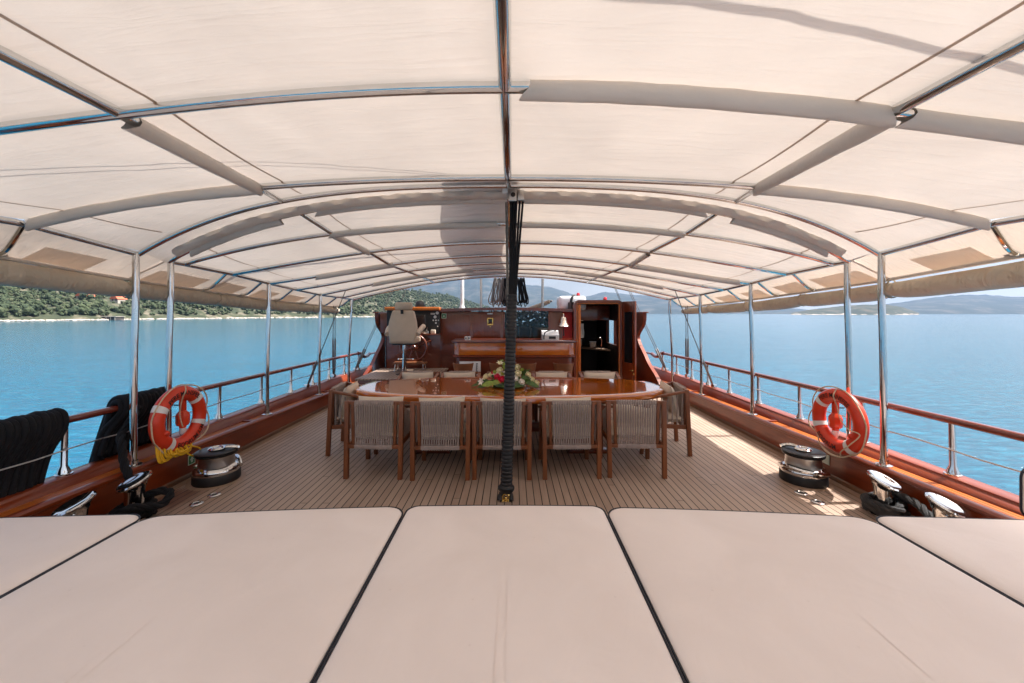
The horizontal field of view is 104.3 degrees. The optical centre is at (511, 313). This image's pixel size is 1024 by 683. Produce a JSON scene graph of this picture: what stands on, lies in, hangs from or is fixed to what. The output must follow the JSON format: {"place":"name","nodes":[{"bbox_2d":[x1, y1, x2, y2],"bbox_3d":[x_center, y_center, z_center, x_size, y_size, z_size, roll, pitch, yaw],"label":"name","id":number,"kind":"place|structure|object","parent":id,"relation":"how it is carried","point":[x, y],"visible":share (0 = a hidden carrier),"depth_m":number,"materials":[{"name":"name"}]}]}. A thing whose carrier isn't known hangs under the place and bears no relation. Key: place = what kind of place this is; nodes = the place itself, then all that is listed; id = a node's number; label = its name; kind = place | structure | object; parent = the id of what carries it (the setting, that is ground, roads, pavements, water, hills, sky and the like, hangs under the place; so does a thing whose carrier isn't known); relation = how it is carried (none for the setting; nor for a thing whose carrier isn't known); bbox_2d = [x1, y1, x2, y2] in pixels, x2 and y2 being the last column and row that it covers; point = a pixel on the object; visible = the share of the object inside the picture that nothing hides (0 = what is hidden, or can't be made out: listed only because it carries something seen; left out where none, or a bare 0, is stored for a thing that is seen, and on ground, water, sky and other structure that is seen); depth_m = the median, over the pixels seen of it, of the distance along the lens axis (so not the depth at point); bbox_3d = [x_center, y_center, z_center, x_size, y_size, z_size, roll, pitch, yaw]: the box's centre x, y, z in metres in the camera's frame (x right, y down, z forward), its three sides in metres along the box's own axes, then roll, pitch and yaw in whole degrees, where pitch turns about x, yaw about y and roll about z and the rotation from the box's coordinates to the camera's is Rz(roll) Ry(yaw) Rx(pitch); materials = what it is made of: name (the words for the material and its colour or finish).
{"place":"outdoors","nodes":[
{"label":"outdoors","id":0,"kind":"place"},
{"bbox_2d":[0,514,140,596],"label":"sun pad","id":1,"kind":"object","parent":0,"point":[32,547],"visible":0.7,"depth_m":2.08,"materials":[{"name":"fabric"}]},
{"bbox_2d":[0,506,402,682],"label":"sun pad","id":2,"kind":"object","parent":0,"point":[265,596],"visible":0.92,"depth_m":1.64,"materials":[{"name":"fabric"}]},
{"bbox_2d":[0,266,489,319],"bbox_3d":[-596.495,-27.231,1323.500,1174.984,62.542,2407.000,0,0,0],"label":"hillside","id":3,"kind":"structure","parent":0,"point":[25,303],"depth_m":262.83,"materials":[{"name":"green plant"}]},
{"bbox_2d":[109,296,126,303],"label":"house","id":4,"kind":"structure","parent":3,"relation":"on","point":[117,299],"depth_m":261.02,"materials":[{"name":"paint"}]},
{"bbox_2d":[415,300,424,306],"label":"roof dome","id":5,"kind":"structure","parent":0,"point":[419,303],"depth_m":8.92,"materials":[{"name":"black plastic"}]},
{"bbox_2d":[313,505,685,682],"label":"sun pad","id":6,"kind":"object","parent":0,"point":[502,594],"visible":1,"depth_m":1.59,"materials":[{"name":"fabric"}]},
{"bbox_2d":[105,398,913,522],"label":"deck","id":7,"kind":"structure","parent":0,"point":[726,465],"depth_m":4.05,"materials":[{"name":"brown wood"}]},
{"bbox_2d":[50,491,96,515],"bbox_3d":[-3.122,1.499,2.837,0.213,0.374,0.252,0,0,0],"label":"bollard","id":8,"kind":"object","parent":7,"relation":"on","point":[79,504],"visible":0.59,"depth_m":2.83,"materials":[{"name":"metal"}]},
{"bbox_2d":[115,470,151,520],"bbox_3d":[-3.102,1.508,3.268,0.213,0.356,0.252,0,0,0],"label":"bollard","id":9,"kind":"object","parent":7,"relation":"on","point":[132,489],"visible":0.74,"depth_m":3.24,"materials":[{"name":"metal"}]},
{"bbox_2d":[108,486,174,517],"bbox_3d":[-3.050,1.580,3.199,0.390,0.215,0.478,0,0,0],"label":"mooring rope","id":10,"kind":"object","parent":9,"relation":"attached to","point":[149,507],"visible":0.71,"depth_m":3.25,"materials":[{"name":"black fabric"}]},
{"bbox_2d":[0,366,367,516],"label":"bulwark","id":11,"kind":"object","parent":7,"relation":"attached to","point":[102,478],"visible":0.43,"depth_m":3.84,"materials":[{"name":"brown wood"}]},
{"bbox_2d":[0,351,375,476],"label":"guard rail","id":12,"kind":"object","parent":11,"relation":"on","point":[64,468],"visible":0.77,"depth_m":4.94,"materials":[{"name":"brown wood"}]},
{"bbox_2d":[0,408,68,497],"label":"rope hank","id":13,"kind":"object","parent":12,"relation":"hanging from","point":[31,436],"visible":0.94,"depth_m":2.96,"materials":[{"name":"black fabric"}]},
{"bbox_2d":[89,386,172,462],"bbox_3d":[-3.671,1.117,3.856,0.236,0.718,0.734,0,0,0],"label":"rope hank","id":14,"kind":"object","parent":12,"relation":"hanging from","point":[110,424],"visible":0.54,"depth_m":3.67,"materials":[{"name":"black fabric"}]},
{"bbox_2d":[115,405,141,479],"bbox_3d":[-3.391,1.188,3.518,0.164,0.647,0.653,0,0,-42],"label":"mooring rope","id":15,"kind":"object","parent":14,"relation":"hanging from","point":[124,463],"visible":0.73,"depth_m":3.44,"materials":[{"name":"black fabric"}]},
{"bbox_2d":[148,384,209,456],"bbox_3d":[-3.233,1.032,3.881,0.138,0.686,0.683,0,0,0],"label":"lifebuoy","id":16,"kind":"object","parent":12,"relation":"attached to","point":[159,436],"visible":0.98,"depth_m":3.82,"materials":[{"name":"orange plastic"}]},
{"bbox_2d":[155,443,200,463],"bbox_3d":[-3.217,1.302,3.834,0.110,0.274,0.448,0,0,0],"label":"heaving line","id":17,"kind":"object","parent":16,"relation":"hanging from","point":[169,454],"visible":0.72,"depth_m":3.72,"materials":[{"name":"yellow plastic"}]},
{"bbox_2d":[188,454,194,465],"bbox_3d":[-3.323,1.515,4.130,0.008,0.100,0.090,0,0,0],"label":"safety sign","id":18,"kind":"object","parent":11,"relation":"attached to","point":[191,459],"visible":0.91,"depth_m":4.12,"materials":[{"name":"green plastic"}]},
{"bbox_2d":[304,291,345,387],"bbox_3d":[-3.282,0.449,7.040,0.757,1.783,0.100,0,0,0],"label":"shroud","id":19,"kind":"object","parent":11,"relation":"attached to","point":[307,385],"visible":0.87,"depth_m":7.01,"materials":[{"name":"metal"}]},
{"bbox_2d":[331,306,335,377],"bbox_3d":[-3.670,-0.735,8.204,0.060,4.150,0.136,0,0,0],"label":"shroud","id":20,"kind":"object","parent":11,"relation":"attached to","point":[333,374],"visible":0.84,"depth_m":8.16,"materials":[{"name":"metal"}]},
{"bbox_2d":[353,291,392,370],"bbox_3d":[-1.884,-3.489,10.649,4.715,9.658,0.109,0,0,-42],"label":"shroud","id":21,"kind":"object","parent":11,"relation":"attached to","point":[360,358],"visible":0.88,"depth_m":9.24,"materials":[{"name":"metal"}]},
{"bbox_2d":[122,190,895,454],"bbox_3d":[-0.030,0.137,6.101,7.660,2.656,4.707,0,0,0],"label":"awning","id":22,"kind":"object","parent":11,"relation":"on","point":[322,257],"visible":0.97,"depth_m":4.55,"materials":[{"name":"fabric"}]},
{"bbox_2d":[173,399,189,434],"bbox_3d":[-3.314,1.009,3.984,0.138,0.418,0.107,0,0,-23],"label":"buoy light","id":23,"kind":"object","parent":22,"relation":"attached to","point":[185,416],"visible":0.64,"depth_m":3.97,"materials":[{"name":"orange plastic"}]},
{"bbox_2d":[828,402,844,437],"bbox_3d":[3.264,1.039,3.994,0.138,0.418,0.107,0,0,23],"label":"buoy light","id":24,"kind":"object","parent":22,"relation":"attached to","point":[835,424],"visible":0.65,"depth_m":3.98,"materials":[{"name":"orange plastic"}]},
{"bbox_2d":[808,386,869,457],"bbox_3d":[3.185,1.062,3.904,0.144,0.686,0.683,0,0,0],"label":"lifebuoy","id":25,"kind":"object","parent":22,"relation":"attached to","point":[855,443],"visible":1,"depth_m":3.82,"materials":[{"name":"orange plastic"}]},
{"bbox_2d":[0,0,1023,467],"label":"awning","id":26,"kind":"object","parent":11,"relation":"on","point":[156,132],"visible":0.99,"depth_m":1.82,"materials":[{"name":"fabric"}]},
{"bbox_2d":[189,500,203,506],"bbox_3d":[-2.790,1.681,3.520,0.104,0.013,0.104,0,0,0],"label":"deck filler","id":27,"kind":"object","parent":7,"relation":"on","point":[196,503],"visible":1,"depth_m":3.51,"materials":[{"name":"metal"}]},
{"bbox_2d":[207,492,220,497],"bbox_3d":[-2.760,1.681,3.690,0.104,0.013,0.104,0,0,0],"label":"deck filler","id":28,"kind":"object","parent":7,"relation":"on","point":[214,494],"visible":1,"depth_m":3.68,"materials":[{"name":"metal"}]},
{"bbox_2d":[185,444,245,490],"bbox_3d":[-2.995,1.513,4.040,0.500,0.350,0.500,0,0,0],"label":"winch","id":29,"kind":"object","parent":7,"relation":"on","point":[216,466],"visible":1,"depth_m":3.92,"materials":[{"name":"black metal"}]},
{"bbox_2d":[325,380,377,455],"bbox_3d":[-1.938,1.288,5.029,0.599,0.807,0.618,0,0,-6],"label":"dining chair","id":30,"kind":"object","parent":7,"relation":"on","point":[339,394],"visible":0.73,"depth_m":4.77,"materials":[{"name":"teak wood"},{"name":"woven rope cord"}]},
{"bbox_2d":[343,396,416,479],"bbox_3d":[-1.410,1.288,4.342,0.618,0.807,0.599,0,0,2],"label":"dining chair","id":31,"kind":"object","parent":7,"relation":"on","point":[383,418],"visible":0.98,"depth_m":4.07,"materials":[{"name":"teak wood"},{"name":"woven rope cord"}]},
{"bbox_2d":[355,368,447,399],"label":"helm platform","id":32,"kind":"structure","parent":7,"relation":"on","point":[383,374],"depth_m":8.19,"materials":[{"name":"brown wood"}]},
{"bbox_2d":[385,302,425,374],"bbox_3d":[-2.190,0.507,8.175,0.778,1.460,0.571,0,0,0],"label":"helm chair","id":33,"kind":"object","parent":32,"relation":"on","point":[403,329],"visible":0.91,"depth_m":7.95,"materials":[{"name":"beige leather"}]},
{"bbox_2d":[393,361,426,371],"bbox_3d":[-2.170,1.136,8.500,0.680,0.206,0.260,0,0,0],"label":"step stool","id":34,"kind":"object","parent":32,"relation":"on","point":[411,362],"visible":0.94,"depth_m":8.38,"materials":[{"name":"brown wood"}]},
{"bbox_2d":[397,371,439,407],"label":"dining chair","id":35,"kind":"object","parent":7,"relation":"on","point":[415,374],"visible":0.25,"depth_m":6.13,"materials":[{"name":"beige fabric"}]},
{"bbox_2d":[410,396,471,480],"bbox_3d":[-0.735,1.288,4.312,0.618,0.807,0.599,0,0,-1],"label":"dining chair","id":36,"kind":"object","parent":7,"relation":"on","point":[436,419],"visible":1,"depth_m":4.04,"materials":[{"name":"teak wood"},{"name":"woven rope cord"}]},
{"bbox_2d":[440,371,480,407],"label":"dining chair","id":37,"kind":"object","parent":7,"relation":"on","point":[458,373],"visible":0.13,"depth_m":6.13,"materials":[{"name":"beige fabric"}]},
{"bbox_2d":[453,363,473,370],"bbox_3d":[-0.900,1.304,7.350,0.390,0.777,0.320,0,0,0],"label":"bar stool","id":38,"kind":"object","parent":7,"relation":"on","point":[463,367],"visible":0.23,"depth_m":7.22,"materials":[{"name":"brown wood"}]},
{"bbox_2d":[489,363,503,370],"bbox_3d":[-0.230,1.304,7.350,0.390,0.777,0.320,0,0,0],"label":"bar stool","id":39,"kind":"object","parent":7,"relation":"on","point":[493,367],"visible":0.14,"depth_m":7.23,"materials":[{"name":"brown wood"}]},
{"bbox_2d":[472,398,531,479],"bbox_3d":[-0.100,1.292,4.327,0.618,0.800,0.599,0,0,1],"label":"dining chair","id":40,"kind":"object","parent":7,"relation":"on","point":[487,418],"visible":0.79,"depth_m":4.06,"materials":[{"name":"teak wood"},{"name":"woven rope cord"}]},
{"bbox_2d":[355,376,663,453],"bbox_3d":[-0.030,1.314,5.200,3.910,0.748,1.530,0,0,0],"label":"dining table","id":41,"kind":"object","parent":7,"relation":"on","point":[416,389],"visible":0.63,"depth_m":4.91,"materials":[{"name":"brown wood"}]},
{"bbox_2d":[471,360,539,388],"bbox_3d":[-0.086,0.769,5.089,0.872,0.343,0.423,0,0,0],"label":"flower arrangement","id":42,"kind":"object","parent":41,"relation":"on","point":[529,379],"visible":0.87,"depth_m":5.00,"materials":[{"name":"multicoloured plant"}]},
{"bbox_2d":[497,189,523,502],"bbox_3d":[-0.002,0.268,3.675,0.208,2.856,0.311,0,0,14],"label":"rope tackle","id":43,"kind":"object","parent":7,"relation":"on","point":[506,485],"visible":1,"depth_m":3.64,"materials":[{"name":"black rope"},{"name":"brass"}]},
{"bbox_2d":[363,300,660,384],"bbox_3d":[-0.030,1.323,10.185,6.240,3.235,4.430,0,0,0],"label":"deckhouse","id":44,"kind":"object","parent":7,"relation":"on","point":[624,356],"visible":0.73,"depth_m":9.00,"materials":[{"name":"brown wood"}]},
{"bbox_2d":[396,335,430,364],"bbox_3d":[-2.130,0.745,8.770,0.767,0.767,0.400,0,0,0],"label":"steering wheel","id":45,"kind":"object","parent":44,"relation":"attached to","point":[414,347],"visible":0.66,"depth_m":8.60,"materials":[{"name":"brown wood"}]},
{"bbox_2d":[459,277,464,307],"bbox_3d":[-1.430,-0.760,11.400,0.170,1.500,0.170,0,0,0],"label":"mast pole","id":46,"kind":"object","parent":44,"relation":"on","point":[462,294],"visible":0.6,"depth_m":11.35,"materials":[{"name":"white metal"}]},
{"bbox_2d":[480,279,481,307],"bbox_3d":[-0.870,-0.500,11.200,0.140,0.940,0.136,0,0,0],"label":"shade post","id":47,"kind":"object","parent":44,"relation":"on","point":[480,293],"visible":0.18,"depth_m":11.17,"materials":[{"name":"metal"}]},
{"bbox_2d":[487,318,492,326],"bbox_3d":[-0.490,0.210,8.950,0.134,0.219,0.050,0,0,0],"label":"wall lantern","id":48,"kind":"object","parent":44,"relation":"attached to","point":[489,321],"depth_m":8.93,"materials":[{"name":"gold metal"}]},
{"bbox_2d":[503,311,549,337],"bbox_3d":[0.326,0.282,9.019,1.052,0.655,0.062,0,0,0],"label":"window","id":49,"kind":"structure","parent":44,"relation":"in","point":[529,324],"depth_m":9.02,"materials":[{"name":"black glass"}]},
{"bbox_2d":[541,279,543,307],"bbox_3d":[0.860,-0.500,11.200,0.140,0.940,0.136,0,0,0],"label":"shade post","id":50,"kind":"object","parent":44,"relation":"on","point":[542,293],"visible":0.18,"depth_m":11.18,"materials":[{"name":"metal"}]},
{"bbox_2d":[558,313,568,335],"bbox_3d":[1.140,0.251,8.820,0.248,0.500,0.248,0,0,45],"label":"ship bell","id":51,"kind":"object","parent":44,"relation":"attached to","point":[563,322],"visible":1,"depth_m":8.77,"materials":[{"name":"metal"}]},
{"bbox_2d":[557,294,585,309],"bbox_3d":[1.470,-0.274,9.870,0.660,0.389,0.660,0,0,0],"label":"life raft","id":52,"kind":"object","parent":44,"relation":"on","point":[562,302],"visible":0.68,"depth_m":9.61,"materials":[{"name":"white plastic"}]},
{"bbox_2d":[581,324,583,337],"bbox_3d":[1.708,0.394,9.732,0.107,0.412,0.048,0,0,0],"label":"galley towel","id":53,"kind":"object","parent":44,"relation":"hanging from","point":[582,330],"visible":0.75,"depth_m":9.72,"materials":[{"name":"fabric"}]},
{"bbox_2d":[589,341,595,346],"bbox_3d":[2.120,0.811,10.450,0.166,0.153,0.126,0,0,0],"label":"galley jar","id":54,"kind":"object","parent":44,"relation":"on","point":[592,343],"visible":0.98,"depth_m":10.39,"materials":[{"name":"beige ceramic"}]},
{"bbox_2d":[622,301,635,379],"bbox_3d":[2.501,0.705,8.610,0.123,1.930,0.404,0,0,-26],"label":"door","id":55,"kind":"structure","parent":44,"relation":"in","point":[628,307],"depth_m":8.61,"materials":[{"name":"brown wood"}]},
{"bbox_3d":[-0.030,-4.310,12.200,0.600,12.000,0.600,0,0,0],"label":"mast","id":56,"kind":"object","parent":44,"relation":"on","visible":0},
{"bbox_2d":[488,277,505,306],"bbox_3d":[-0.451,-0.628,11.921,0.524,0.889,0.184,0,0,0],"label":"rope coil","id":57,"kind":"object","parent":56,"relation":"hanging from","point":[497,286],"visible":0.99,"depth_m":11.86,"materials":[{"name":"grey fabric"}]},
{"bbox_2d":[500,277,506,305],"bbox_3d":[-0.140,-0.639,11.913,0.429,0.867,0.183,0,0,0],"label":"rope coil","id":58,"kind":"object","parent":56,"relation":"hanging from","point":[504,301],"visible":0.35,"depth_m":11.84,"materials":[{"name":"black fabric"}]},
{"bbox_2d":[516,277,528,306],"bbox_3d":[0.295,-0.629,11.917,0.419,0.887,0.179,0,0,0],"label":"rope coil","id":59,"kind":"object","parent":56,"relation":"hanging from","point":[522,291],"visible":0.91,"depth_m":11.87,"materials":[{"name":"black fabric"}]},
{"bbox_2d":[527,300,551,307],"bbox_3d":[0.789,-0.198,12.581,1.030,0.454,0.166,0,0,27],"label":"spare spar","id":60,"kind":"object","parent":56,"relation":"attached to","point":[547,302],"visible":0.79,"depth_m":12.47,"materials":[{"name":"brown wood"}]},
{"bbox_2d":[451,338,576,376],"bbox_3d":[0.045,1.118,8.355,2.570,1.140,0.790,0,0,0],"label":"bar counter","id":61,"kind":"object","parent":7,"relation":"on","point":[544,355],"visible":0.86,"depth_m":8.01,"materials":[{"name":"brown wood"}]},
{"bbox_2d":[459,361,480,371],"bbox_3d":[-0.830,1.090,7.863,0.420,0.278,0.048,0,0,0],"label":"menu card","id":62,"kind":"object","parent":61,"relation":"attached to","point":[476,366],"visible":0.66,"depth_m":7.87,"materials":[{"name":"white paper"}]},
{"bbox_2d":[541,329,558,339],"bbox_3d":[0.795,0.442,8.319,0.350,0.212,0.362,0,0,0],"label":"card receiver","id":63,"kind":"object","parent":61,"relation":"on","point":[553,334],"visible":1,"depth_m":8.20,"materials":[{"name":"white plastic"}]},
{"bbox_2d":[516,363,536,375],"bbox_3d":[0.260,1.304,7.350,0.390,0.777,0.320,0,0,0],"label":"bar stool","id":64,"kind":"object","parent":7,"relation":"on","point":[532,367],"visible":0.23,"depth_m":7.22,"materials":[{"name":"brown wood"}]},
{"bbox_2d":[532,371,571,421],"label":"dining chair","id":65,"kind":"object","parent":7,"relation":"on","point":[535,407],"visible":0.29,"depth_m":6.13,"materials":[{"name":"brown wood"}]},
{"bbox_2d":[553,363,573,376],"bbox_3d":[0.950,1.304,7.350,0.390,0.777,0.320,0,0,0],"label":"bar stool","id":66,"kind":"object","parent":7,"relation":"on","point":[564,367],"visible":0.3,"depth_m":7.23,"materials":[{"name":"brown wood"}]},
{"bbox_2d":[538,397,601,479],"bbox_3d":[0.605,1.292,4.342,0.618,0.800,0.599,0,0,-2],"label":"dining chair","id":67,"kind":"object","parent":7,"relation":"on","point":[572,419],"visible":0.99,"depth_m":4.07,"materials":[{"name":"brown wood"}]},
{"bbox_2d":[578,371,620,407],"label":"dining chair","id":68,"kind":"object","parent":7,"relation":"on","point":[603,374],"visible":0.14,"depth_m":6.13,"materials":[{"name":"beige fabric"}]},
{"bbox_2d":[601,400,666,478],"bbox_3d":[1.298,1.292,4.367,0.625,0.800,0.599,0,0,2],"label":"dining chair","id":69,"kind":"object","parent":7,"relation":"on","point":[641,426],"visible":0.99,"depth_m":4.10,"materials":[{"name":"brown wood"}]},
{"bbox_2d":[634,381,691,455],"bbox_3d":[1.868,1.288,5.029,0.599,0.807,0.618,0,0,7],"label":"dining chair","id":70,"kind":"object","parent":7,"relation":"on","point":[675,395],"visible":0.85,"depth_m":4.77,"materials":[{"name":"beige fabric"}]},
{"bbox_2d":[794,490,807,495],"bbox_3d":[2.710,1.681,3.730,0.104,0.013,0.104,0,0,0],"label":"deck filler","id":71,"kind":"object","parent":7,"relation":"on","point":[800,492],"visible":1,"depth_m":3.72,"materials":[{"name":"metal"}]},
{"bbox_2d":[774,443,834,491],"bbox_3d":[2.940,1.513,4.020,0.500,0.350,0.500,0,0,0],"label":"winch","id":72,"kind":"object","parent":7,"relation":"on","point":[801,467],"visible":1,"depth_m":3.89,"materials":[{"name":"silver metal"}]},
{"bbox_2d":[811,499,825,504],"bbox_3d":[2.730,1.681,3.550,0.104,0.013,0.104,0,0,0],"label":"deck filler","id":73,"kind":"object","parent":7,"relation":"on","point":[818,501],"visible":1,"depth_m":3.54,"materials":[{"name":"metal"}]},
{"bbox_2d":[653,366,1023,518],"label":"bulwark","id":74,"kind":"object","parent":7,"relation":"attached to","point":[917,479],"visible":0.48,"depth_m":3.80,"materials":[{"name":"brown wood"}]},
{"bbox_2d":[627,288,667,370],"bbox_3d":[1.824,-3.489,10.649,4.714,9.658,0.109,0,0,42],"label":"shroud","id":75,"kind":"object","parent":74,"relation":"attached to","point":[661,360],"visible":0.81,"depth_m":9.23,"materials":[{"name":"metal"}]},
{"bbox_2d":[685,306,689,377],"bbox_3d":[3.610,-0.735,8.204,0.060,4.150,0.136,0,0,0],"label":"shroud","id":76,"kind":"object","parent":74,"relation":"attached to","point":[687,374],"visible":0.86,"depth_m":8.16,"materials":[{"name":"metal"}]},
{"bbox_2d":[675,291,716,387],"bbox_3d":[3.222,0.449,7.040,0.757,1.783,0.100,0,0,0],"label":"shroud","id":77,"kind":"object","parent":74,"relation":"attached to","point":[710,378],"visible":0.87,"depth_m":7.01,"materials":[{"name":"metal"}]},
{"bbox_2d":[822,454,829,464],"bbox_3d":[3.264,1.515,4.140,0.006,0.100,0.090,0,0,0],"label":"safety sign","id":78,"kind":"object","parent":74,"relation":"attached to","point":[826,461],"visible":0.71,"depth_m":4.12,"materials":[{"name":"beige plastic"}]},
{"bbox_2d":[646,351,1023,476],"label":"guard rail","id":79,"kind":"object","parent":74,"relation":"on","point":[952,468],"visible":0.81,"depth_m":3.59,"materials":[{"name":"brown wood"}]},
{"bbox_2d":[1019,468,1023,515],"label":"metal rail","id":80,"kind":"object","parent":74,"relation":"on","point":[1021,491],"visible":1,"depth_m":2.56,"materials":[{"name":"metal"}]},
{"bbox_2d":[866,470,902,516],"bbox_3d":[3.102,1.515,3.318,0.213,0.341,0.252,0,0,0],"label":"bollard","id":81,"kind":"object","parent":7,"relation":"on","point":[885,488],"visible":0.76,"depth_m":3.29,"materials":[{"name":"metal"}]},
{"bbox_2d":[860,492,932,516],"bbox_3d":[3.106,1.571,3.139,0.291,0.208,0.698,0,0,0],"label":"mooring rope","id":82,"kind":"object","parent":7,"relation":"on","point":[899,508],"visible":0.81,"depth_m":3.21,"materials":[{"name":"black fabric"}]},
{"bbox_2d":[924,492,970,517],"bbox_3d":[3.132,1.510,2.868,0.213,0.352,0.252,0,0,0],"label":"bollard","id":83,"kind":"object","parent":7,"relation":"on","point":[941,506],"visible":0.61,"depth_m":2.86,"materials":[{"name":"metal"}]},
{"bbox_2d":[0,314,1023,494],"bbox_3d":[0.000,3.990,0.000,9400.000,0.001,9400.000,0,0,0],"label":"water","id":84,"kind":"structure","parent":0,"point":[969,367],"depth_m":32.31,"materials":[{"name":"blue liquid"}]},
{"bbox_2d":[100,316,124,319],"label":"jetty shed","id":85,"kind":"structure","parent":84,"relation":"in","point":[114,317],"depth_m":230.51,"materials":[{"name":"paint"}]},
{"bbox_2d":[0,316,374,321],"bbox_3d":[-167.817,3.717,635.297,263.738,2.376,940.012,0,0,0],"label":"shore rocks","id":86,"kind":"object","parent":84,"relation":"in","point":[158,319],"visible":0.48,"depth_m":251.40,"materials":[{"name":"beige stone"}]},
{"bbox_2d":[0,215,1023,309],"label":"sky","id":87,"kind":"structure","parent":0,"point":[585,289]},
{"bbox_2d":[398,275,806,313],"bbox_3d":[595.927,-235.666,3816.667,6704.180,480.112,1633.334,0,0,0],"label":"mountain","id":88,"kind":"structure","parent":0,"point":[650,304],"depth_m":3555.12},
{"bbox_2d":[608,507,1023,682],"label":"sun pad","id":89,"kind":"object","parent":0,"point":[732,596],"visible":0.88,"depth_m":1.62,"materials":[{"name":"fabric"}]},
{"bbox_2d":[791,304,918,314],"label":"headland","id":90,"kind":"structure","parent":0,"point":[869,310],"depth_m":1204.24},
{"bbox_2d":[755,294,1023,313],"bbox_3d":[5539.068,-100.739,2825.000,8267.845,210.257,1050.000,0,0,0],"label":"mountain","id":91,"kind":"structure","parent":0,"point":[974,304],"depth_m":2585.04,"materials":[{"name":"blue"}]},
{"bbox_2d":[875,516,1023,605],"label":"sun pad","id":92,"kind":"object","parent":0,"point":[989,552],"visible":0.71,"depth_m":2.05,"materials":[{"name":"fabric"}]}
]}

